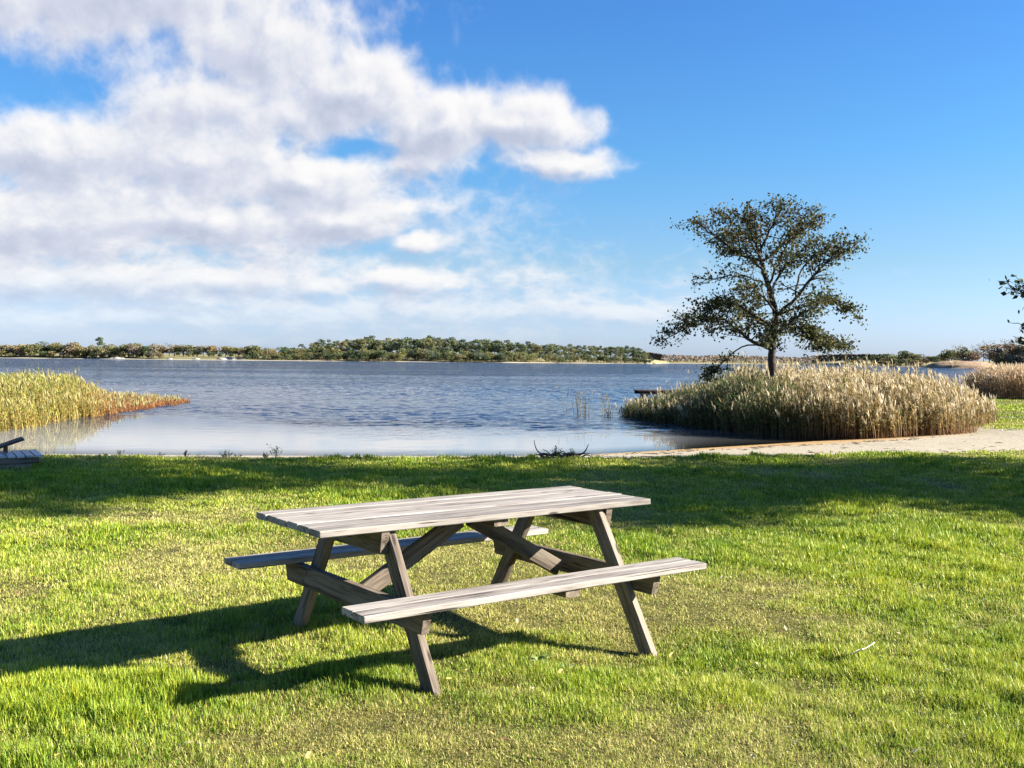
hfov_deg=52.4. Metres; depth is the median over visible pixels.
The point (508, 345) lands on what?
pine tree
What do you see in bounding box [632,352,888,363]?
distant woods
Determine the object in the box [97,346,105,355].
autumn tree
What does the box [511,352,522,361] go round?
broadleaf tree
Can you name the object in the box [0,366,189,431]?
reed bed
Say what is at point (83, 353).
shore bush
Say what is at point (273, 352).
autumn tree
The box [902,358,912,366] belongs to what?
bank tree
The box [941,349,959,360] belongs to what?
bank tree
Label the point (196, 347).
autumn tree
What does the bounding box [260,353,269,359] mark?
shore bush
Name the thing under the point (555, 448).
shore weed
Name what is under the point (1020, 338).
lakeside tree
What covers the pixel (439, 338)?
pine tree
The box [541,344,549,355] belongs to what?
pine tree
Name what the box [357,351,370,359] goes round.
broadleaf tree
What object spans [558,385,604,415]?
reed clump
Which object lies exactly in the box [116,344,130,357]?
autumn tree
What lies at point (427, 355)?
broadleaf tree
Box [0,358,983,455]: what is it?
water
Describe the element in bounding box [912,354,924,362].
bank tree
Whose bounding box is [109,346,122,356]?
autumn tree
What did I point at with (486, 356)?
broadleaf tree
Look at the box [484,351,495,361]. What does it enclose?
broadleaf tree
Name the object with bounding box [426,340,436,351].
pine tree
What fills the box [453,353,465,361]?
broadleaf tree
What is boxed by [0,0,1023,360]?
sky
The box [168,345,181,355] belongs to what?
autumn tree
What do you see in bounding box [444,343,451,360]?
pine tree
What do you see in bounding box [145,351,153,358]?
shore bush
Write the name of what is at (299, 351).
broadleaf tree
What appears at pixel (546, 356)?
broadleaf tree
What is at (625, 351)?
pine tree
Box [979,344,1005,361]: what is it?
bank tree
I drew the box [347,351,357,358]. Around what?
broadleaf tree
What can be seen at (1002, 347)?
bank tree
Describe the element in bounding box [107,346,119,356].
autumn tree
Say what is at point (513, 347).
pine tree
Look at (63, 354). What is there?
shore bush
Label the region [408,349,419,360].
broadleaf tree
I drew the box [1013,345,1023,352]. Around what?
bank tree
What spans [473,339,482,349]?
pine tree
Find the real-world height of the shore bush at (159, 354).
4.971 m
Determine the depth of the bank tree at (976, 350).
645.99 m
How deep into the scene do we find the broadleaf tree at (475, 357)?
856.57 m
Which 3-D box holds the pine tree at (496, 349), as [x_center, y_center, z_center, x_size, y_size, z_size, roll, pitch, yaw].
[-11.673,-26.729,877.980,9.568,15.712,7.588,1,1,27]
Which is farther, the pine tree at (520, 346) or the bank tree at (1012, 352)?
the pine tree at (520, 346)
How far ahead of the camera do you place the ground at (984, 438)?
6.48 m
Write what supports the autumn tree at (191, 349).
on the ground at (984, 438)
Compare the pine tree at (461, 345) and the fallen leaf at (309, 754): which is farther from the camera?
the pine tree at (461, 345)
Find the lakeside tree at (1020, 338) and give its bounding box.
[989,274,1023,344]
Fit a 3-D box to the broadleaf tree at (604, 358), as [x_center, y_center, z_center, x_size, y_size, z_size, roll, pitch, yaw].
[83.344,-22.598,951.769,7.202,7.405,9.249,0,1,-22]
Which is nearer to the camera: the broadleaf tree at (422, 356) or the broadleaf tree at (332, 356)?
the broadleaf tree at (332, 356)
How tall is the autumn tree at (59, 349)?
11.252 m
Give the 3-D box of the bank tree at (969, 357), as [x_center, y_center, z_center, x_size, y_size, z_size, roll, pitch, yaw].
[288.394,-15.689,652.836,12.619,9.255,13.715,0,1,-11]
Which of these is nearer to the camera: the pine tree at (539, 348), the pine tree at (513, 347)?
the pine tree at (513, 347)
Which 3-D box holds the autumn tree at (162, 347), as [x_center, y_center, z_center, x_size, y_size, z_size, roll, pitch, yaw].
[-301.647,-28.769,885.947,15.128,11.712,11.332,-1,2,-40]
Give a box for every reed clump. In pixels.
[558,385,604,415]
[599,394,623,415]
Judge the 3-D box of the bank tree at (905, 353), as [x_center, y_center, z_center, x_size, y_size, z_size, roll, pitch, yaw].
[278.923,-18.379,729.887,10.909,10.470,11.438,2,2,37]
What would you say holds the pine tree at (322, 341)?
on the ground at (984, 438)
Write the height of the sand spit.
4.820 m
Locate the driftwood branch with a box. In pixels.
[534,441,591,457]
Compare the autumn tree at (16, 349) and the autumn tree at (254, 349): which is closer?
the autumn tree at (254, 349)
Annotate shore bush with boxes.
[0,351,6,356]
[37,351,48,357]
[47,351,56,355]
[59,351,69,357]
[69,351,79,357]
[79,350,88,357]
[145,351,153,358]
[155,353,163,358]
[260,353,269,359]
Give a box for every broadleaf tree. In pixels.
[276,347,288,352]
[285,349,298,353]
[290,349,306,353]
[304,352,313,359]
[308,343,319,348]
[308,348,319,358]
[311,346,322,358]
[322,351,330,360]
[324,347,342,354]
[327,354,336,359]
[335,352,343,360]
[342,350,354,359]
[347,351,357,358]
[353,350,364,360]
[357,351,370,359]
[369,349,376,360]
[371,351,381,359]
[377,350,388,361]
[390,352,404,360]
[397,348,411,360]
[398,350,407,360]
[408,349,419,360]
[414,348,428,360]
[419,353,434,360]
[426,349,440,360]
[426,350,442,361]
[440,350,452,360]
[445,351,457,361]
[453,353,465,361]
[460,353,472,361]
[468,351,480,360]
[476,352,489,361]
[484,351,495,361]
[497,354,507,361]
[503,351,514,360]
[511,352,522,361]
[516,352,527,361]
[541,354,551,360]
[548,354,557,361]
[556,356,563,362]
[599,355,607,362]
[613,356,620,362]
[633,358,641,362]
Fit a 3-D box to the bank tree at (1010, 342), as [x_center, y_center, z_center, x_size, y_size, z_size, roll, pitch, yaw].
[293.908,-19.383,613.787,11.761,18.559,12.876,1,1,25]
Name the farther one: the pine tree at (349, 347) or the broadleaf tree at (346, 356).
the pine tree at (349, 347)
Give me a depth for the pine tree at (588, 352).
957.84 m
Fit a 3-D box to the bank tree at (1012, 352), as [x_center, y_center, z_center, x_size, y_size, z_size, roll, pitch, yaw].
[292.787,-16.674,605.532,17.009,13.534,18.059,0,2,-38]
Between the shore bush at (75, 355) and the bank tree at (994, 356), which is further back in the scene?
the shore bush at (75, 355)
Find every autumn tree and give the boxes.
[3,344,17,356]
[13,345,24,356]
[17,344,31,356]
[25,346,42,356]
[40,345,51,351]
[50,343,62,356]
[54,345,71,355]
[62,342,77,356]
[67,347,85,357]
[75,346,91,356]
[87,345,102,356]
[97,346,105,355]
[103,344,115,355]
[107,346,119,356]
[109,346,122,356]
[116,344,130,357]
[124,343,142,357]
[139,346,154,355]
[148,346,160,357]
[150,343,166,355]
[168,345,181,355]
[177,346,190,355]
[182,345,198,355]
[190,345,204,356]
[201,346,215,356]
[207,345,216,354]
[220,346,230,356]
[222,346,234,355]
[229,347,238,354]
[241,346,251,358]
[248,345,259,354]
[267,349,277,354]
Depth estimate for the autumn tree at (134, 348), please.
827.64 m
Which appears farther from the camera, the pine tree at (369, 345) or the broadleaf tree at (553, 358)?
the broadleaf tree at (553, 358)
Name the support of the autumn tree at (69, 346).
on the ground at (984, 438)
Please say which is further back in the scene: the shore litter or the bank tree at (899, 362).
the bank tree at (899, 362)
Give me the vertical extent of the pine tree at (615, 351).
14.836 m
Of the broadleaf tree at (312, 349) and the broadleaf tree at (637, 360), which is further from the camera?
the broadleaf tree at (637, 360)
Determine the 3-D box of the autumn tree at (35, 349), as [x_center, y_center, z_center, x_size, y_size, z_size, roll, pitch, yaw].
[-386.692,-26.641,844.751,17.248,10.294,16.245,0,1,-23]
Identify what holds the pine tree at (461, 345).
on the ground at (984, 438)
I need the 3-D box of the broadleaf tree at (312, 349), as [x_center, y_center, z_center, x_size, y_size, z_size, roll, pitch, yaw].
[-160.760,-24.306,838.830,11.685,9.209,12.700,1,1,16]
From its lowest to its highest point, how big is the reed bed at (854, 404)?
2.811 m
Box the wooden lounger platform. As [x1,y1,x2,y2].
[0,437,42,468]
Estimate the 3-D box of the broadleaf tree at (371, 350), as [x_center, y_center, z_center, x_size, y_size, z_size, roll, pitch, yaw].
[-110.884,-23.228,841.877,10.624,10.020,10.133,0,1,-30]
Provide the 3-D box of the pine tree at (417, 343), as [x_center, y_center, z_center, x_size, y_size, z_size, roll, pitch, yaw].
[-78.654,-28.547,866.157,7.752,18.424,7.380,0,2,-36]
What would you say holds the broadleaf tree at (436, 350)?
on the ground at (984, 438)
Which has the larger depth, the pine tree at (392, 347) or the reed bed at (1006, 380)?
the pine tree at (392, 347)
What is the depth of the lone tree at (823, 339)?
31.45 m
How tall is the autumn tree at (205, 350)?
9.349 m
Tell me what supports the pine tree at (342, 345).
on the ground at (984, 438)
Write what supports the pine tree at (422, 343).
on the ground at (984, 438)
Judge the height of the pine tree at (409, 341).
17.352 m
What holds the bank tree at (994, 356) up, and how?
on the ground at (984, 438)
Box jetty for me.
[633,389,678,402]
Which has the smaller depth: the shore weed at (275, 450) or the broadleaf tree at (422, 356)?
the shore weed at (275, 450)
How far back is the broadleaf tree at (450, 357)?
846.79 m
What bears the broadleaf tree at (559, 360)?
on the ground at (984, 438)
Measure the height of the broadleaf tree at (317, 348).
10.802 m
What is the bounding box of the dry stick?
[850,642,874,654]
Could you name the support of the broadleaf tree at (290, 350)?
on the ground at (984, 438)
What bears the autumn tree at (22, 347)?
on the ground at (984, 438)
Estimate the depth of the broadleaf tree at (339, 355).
827.93 m
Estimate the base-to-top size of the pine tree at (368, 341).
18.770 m
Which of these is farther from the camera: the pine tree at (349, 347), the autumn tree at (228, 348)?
the autumn tree at (228, 348)
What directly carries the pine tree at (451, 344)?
on the ground at (984, 438)
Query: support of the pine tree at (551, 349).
on the ground at (984, 438)
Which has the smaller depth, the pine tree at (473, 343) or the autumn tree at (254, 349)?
the autumn tree at (254, 349)
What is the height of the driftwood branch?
0.306 m
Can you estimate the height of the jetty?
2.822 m
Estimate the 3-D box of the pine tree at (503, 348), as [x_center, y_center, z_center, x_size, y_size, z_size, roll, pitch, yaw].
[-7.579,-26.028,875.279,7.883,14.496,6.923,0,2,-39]
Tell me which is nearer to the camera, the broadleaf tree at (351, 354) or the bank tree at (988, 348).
the bank tree at (988, 348)
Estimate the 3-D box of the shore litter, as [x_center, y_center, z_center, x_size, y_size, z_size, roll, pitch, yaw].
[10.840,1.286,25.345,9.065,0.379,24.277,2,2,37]
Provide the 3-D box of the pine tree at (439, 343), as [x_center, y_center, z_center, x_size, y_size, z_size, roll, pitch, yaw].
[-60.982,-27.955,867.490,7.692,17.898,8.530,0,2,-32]
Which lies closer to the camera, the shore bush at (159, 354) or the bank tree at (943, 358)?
the bank tree at (943, 358)
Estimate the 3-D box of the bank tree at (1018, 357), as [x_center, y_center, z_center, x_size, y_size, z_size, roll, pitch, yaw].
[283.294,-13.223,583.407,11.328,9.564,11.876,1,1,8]
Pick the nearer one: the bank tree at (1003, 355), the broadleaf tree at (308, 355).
the bank tree at (1003, 355)
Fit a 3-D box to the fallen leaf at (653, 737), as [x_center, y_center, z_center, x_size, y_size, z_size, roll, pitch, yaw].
[0.585,1.465,4.307,0.027,0.008,0.049,-19,29,-21]
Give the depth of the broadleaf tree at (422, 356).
847.29 m
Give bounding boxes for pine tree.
[95,337,104,344]
[318,339,325,346]
[340,341,347,351]
[346,341,354,349]
[355,339,364,349]
[358,339,367,351]
[364,338,372,349]
[367,341,378,350]
[373,341,382,358]
[379,341,386,359]
[383,337,390,352]
[387,341,396,359]
[398,339,404,359]
[401,339,412,359]
[408,340,415,350]
[413,339,422,349]
[418,341,426,350]
[423,338,431,349]
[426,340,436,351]
[435,337,444,348]
[435,340,443,352]
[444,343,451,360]
[447,339,455,350]
[452,343,460,352]
[457,342,467,350]
[469,342,475,351]
[472,344,483,360]
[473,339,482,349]
[484,342,491,352]
[487,343,494,353]
[492,343,501,359]
[499,344,506,352]
[505,343,513,351]
[510,344,516,352]
[518,344,524,360]
[527,344,533,353]
[536,346,542,360]
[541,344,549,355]
[547,345,553,353]
[568,347,573,355]
[587,348,593,357]
[596,347,603,355]
[603,348,610,355]
[612,348,618,356]
[618,347,623,361]
[622,349,628,361]
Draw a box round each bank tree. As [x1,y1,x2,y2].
[884,354,900,360]
[894,359,903,366]
[897,350,909,360]
[901,351,913,359]
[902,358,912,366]
[908,354,919,360]
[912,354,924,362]
[922,356,930,364]
[931,355,941,361]
[939,353,950,360]
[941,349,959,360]
[953,346,973,360]
[958,352,982,360]
[970,344,984,360]
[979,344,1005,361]
[981,340,995,362]
[987,352,1004,364]
[994,343,1016,358]
[995,351,1008,363]
[999,353,1017,364]
[1000,339,1018,363]
[1005,344,1021,364]
[1005,352,1023,367]
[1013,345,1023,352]
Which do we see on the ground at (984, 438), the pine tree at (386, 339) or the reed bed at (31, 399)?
the pine tree at (386, 339)
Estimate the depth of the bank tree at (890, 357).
748.37 m
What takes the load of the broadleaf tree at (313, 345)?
on the ground at (984, 438)
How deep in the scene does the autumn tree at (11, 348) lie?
848.97 m
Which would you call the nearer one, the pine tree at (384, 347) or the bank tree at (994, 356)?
the bank tree at (994, 356)
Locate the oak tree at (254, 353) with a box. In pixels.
[243,346,263,355]
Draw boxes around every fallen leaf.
[306,752,312,758]
[650,734,656,741]
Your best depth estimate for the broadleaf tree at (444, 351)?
857.01 m
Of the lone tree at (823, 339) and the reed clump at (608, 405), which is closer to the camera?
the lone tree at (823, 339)
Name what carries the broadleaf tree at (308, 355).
on the ground at (984, 438)
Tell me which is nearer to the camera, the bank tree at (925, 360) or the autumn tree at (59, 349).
the bank tree at (925, 360)
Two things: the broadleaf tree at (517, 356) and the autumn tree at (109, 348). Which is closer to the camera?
the autumn tree at (109, 348)
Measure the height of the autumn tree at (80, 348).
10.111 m
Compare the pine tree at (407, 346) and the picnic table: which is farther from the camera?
the pine tree at (407, 346)
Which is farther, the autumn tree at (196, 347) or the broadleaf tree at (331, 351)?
the autumn tree at (196, 347)
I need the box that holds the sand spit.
[926,360,995,368]
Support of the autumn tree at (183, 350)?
on the ground at (984, 438)
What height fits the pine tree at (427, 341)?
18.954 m
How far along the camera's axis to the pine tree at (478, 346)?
870.68 m
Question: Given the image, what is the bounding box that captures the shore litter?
[591,433,1014,457]
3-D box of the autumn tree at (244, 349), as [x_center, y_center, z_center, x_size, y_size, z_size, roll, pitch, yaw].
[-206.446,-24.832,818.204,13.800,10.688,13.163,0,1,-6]
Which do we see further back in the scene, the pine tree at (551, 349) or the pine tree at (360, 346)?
the pine tree at (551, 349)
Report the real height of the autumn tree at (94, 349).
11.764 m
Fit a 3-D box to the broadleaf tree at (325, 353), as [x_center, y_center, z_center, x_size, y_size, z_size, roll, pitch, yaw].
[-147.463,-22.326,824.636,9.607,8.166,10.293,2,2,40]
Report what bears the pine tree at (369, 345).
on the ground at (984, 438)
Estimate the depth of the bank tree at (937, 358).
690.39 m
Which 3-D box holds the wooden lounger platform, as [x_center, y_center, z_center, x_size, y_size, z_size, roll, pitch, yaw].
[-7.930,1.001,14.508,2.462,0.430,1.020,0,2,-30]
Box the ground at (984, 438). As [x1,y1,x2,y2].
[0,352,1023,767]
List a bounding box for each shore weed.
[266,443,282,456]
[552,445,561,457]
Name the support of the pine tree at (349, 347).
on the ground at (984, 438)
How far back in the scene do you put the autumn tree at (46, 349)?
850.03 m
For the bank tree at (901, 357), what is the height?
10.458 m
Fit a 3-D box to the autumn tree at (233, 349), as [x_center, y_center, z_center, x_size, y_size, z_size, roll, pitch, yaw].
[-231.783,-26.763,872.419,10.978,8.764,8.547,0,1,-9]
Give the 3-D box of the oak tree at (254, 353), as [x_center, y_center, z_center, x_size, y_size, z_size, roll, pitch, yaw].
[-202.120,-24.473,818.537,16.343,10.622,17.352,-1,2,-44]
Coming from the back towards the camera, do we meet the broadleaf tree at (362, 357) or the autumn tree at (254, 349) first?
the broadleaf tree at (362, 357)
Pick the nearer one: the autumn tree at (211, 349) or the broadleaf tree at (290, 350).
the broadleaf tree at (290, 350)
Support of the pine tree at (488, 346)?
on the ground at (984, 438)
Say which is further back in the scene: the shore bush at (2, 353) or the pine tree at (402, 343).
the pine tree at (402, 343)
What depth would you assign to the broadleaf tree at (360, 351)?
827.67 m
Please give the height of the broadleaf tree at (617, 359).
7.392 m
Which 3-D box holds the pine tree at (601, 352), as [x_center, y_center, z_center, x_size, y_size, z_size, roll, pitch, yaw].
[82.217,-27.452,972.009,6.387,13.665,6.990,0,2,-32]
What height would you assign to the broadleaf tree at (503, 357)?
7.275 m
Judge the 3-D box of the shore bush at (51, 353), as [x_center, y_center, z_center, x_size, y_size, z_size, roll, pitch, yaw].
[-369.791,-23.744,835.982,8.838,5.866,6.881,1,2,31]
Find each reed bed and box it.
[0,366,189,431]
[615,349,998,439]
[959,362,1023,399]
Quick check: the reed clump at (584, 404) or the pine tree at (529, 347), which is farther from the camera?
the pine tree at (529, 347)
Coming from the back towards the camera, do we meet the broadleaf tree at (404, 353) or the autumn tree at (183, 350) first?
the autumn tree at (183, 350)
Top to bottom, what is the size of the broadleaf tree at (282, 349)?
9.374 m
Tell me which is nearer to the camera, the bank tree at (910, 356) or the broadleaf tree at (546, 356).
the bank tree at (910, 356)
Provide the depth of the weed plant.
5.57 m
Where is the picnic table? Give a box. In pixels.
[224,486,705,697]
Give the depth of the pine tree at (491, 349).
878.24 m
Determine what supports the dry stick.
on the ground at (984, 438)
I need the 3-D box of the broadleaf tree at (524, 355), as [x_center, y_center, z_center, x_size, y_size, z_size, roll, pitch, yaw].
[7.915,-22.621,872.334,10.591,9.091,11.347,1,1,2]
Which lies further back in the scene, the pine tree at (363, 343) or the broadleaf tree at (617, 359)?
the broadleaf tree at (617, 359)
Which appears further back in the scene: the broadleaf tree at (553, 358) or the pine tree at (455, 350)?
the broadleaf tree at (553, 358)
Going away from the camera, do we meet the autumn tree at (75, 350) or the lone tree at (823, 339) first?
the lone tree at (823, 339)
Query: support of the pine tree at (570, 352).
on the ground at (984, 438)
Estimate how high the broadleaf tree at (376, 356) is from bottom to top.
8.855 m
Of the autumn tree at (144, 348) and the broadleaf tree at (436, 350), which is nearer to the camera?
the autumn tree at (144, 348)
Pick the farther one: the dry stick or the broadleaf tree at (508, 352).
the broadleaf tree at (508, 352)
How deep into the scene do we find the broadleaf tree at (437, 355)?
844.25 m
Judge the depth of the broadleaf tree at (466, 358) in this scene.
857.02 m
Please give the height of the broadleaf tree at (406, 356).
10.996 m
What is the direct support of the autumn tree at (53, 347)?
on the ground at (984, 438)
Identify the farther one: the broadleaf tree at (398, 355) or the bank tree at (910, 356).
the broadleaf tree at (398, 355)
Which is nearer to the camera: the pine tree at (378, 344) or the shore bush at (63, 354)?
the shore bush at (63, 354)
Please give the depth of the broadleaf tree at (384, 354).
835.14 m
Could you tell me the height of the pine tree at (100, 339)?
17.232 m
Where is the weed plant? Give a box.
[529,653,548,663]
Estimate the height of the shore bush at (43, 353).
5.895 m
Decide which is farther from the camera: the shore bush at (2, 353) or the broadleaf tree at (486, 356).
the broadleaf tree at (486, 356)
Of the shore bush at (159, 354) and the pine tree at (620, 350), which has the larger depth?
the pine tree at (620, 350)
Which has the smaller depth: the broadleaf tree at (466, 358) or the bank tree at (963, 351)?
the bank tree at (963, 351)
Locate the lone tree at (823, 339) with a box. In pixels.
[649,192,873,384]
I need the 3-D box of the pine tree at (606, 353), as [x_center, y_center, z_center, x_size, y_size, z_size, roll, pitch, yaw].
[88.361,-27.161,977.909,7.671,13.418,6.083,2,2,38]
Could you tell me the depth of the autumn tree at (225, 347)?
874.93 m
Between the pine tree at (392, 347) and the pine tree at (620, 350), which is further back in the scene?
the pine tree at (620, 350)
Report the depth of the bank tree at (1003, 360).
604.96 m
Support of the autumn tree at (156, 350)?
on the ground at (984, 438)
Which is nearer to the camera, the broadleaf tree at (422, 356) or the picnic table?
the picnic table

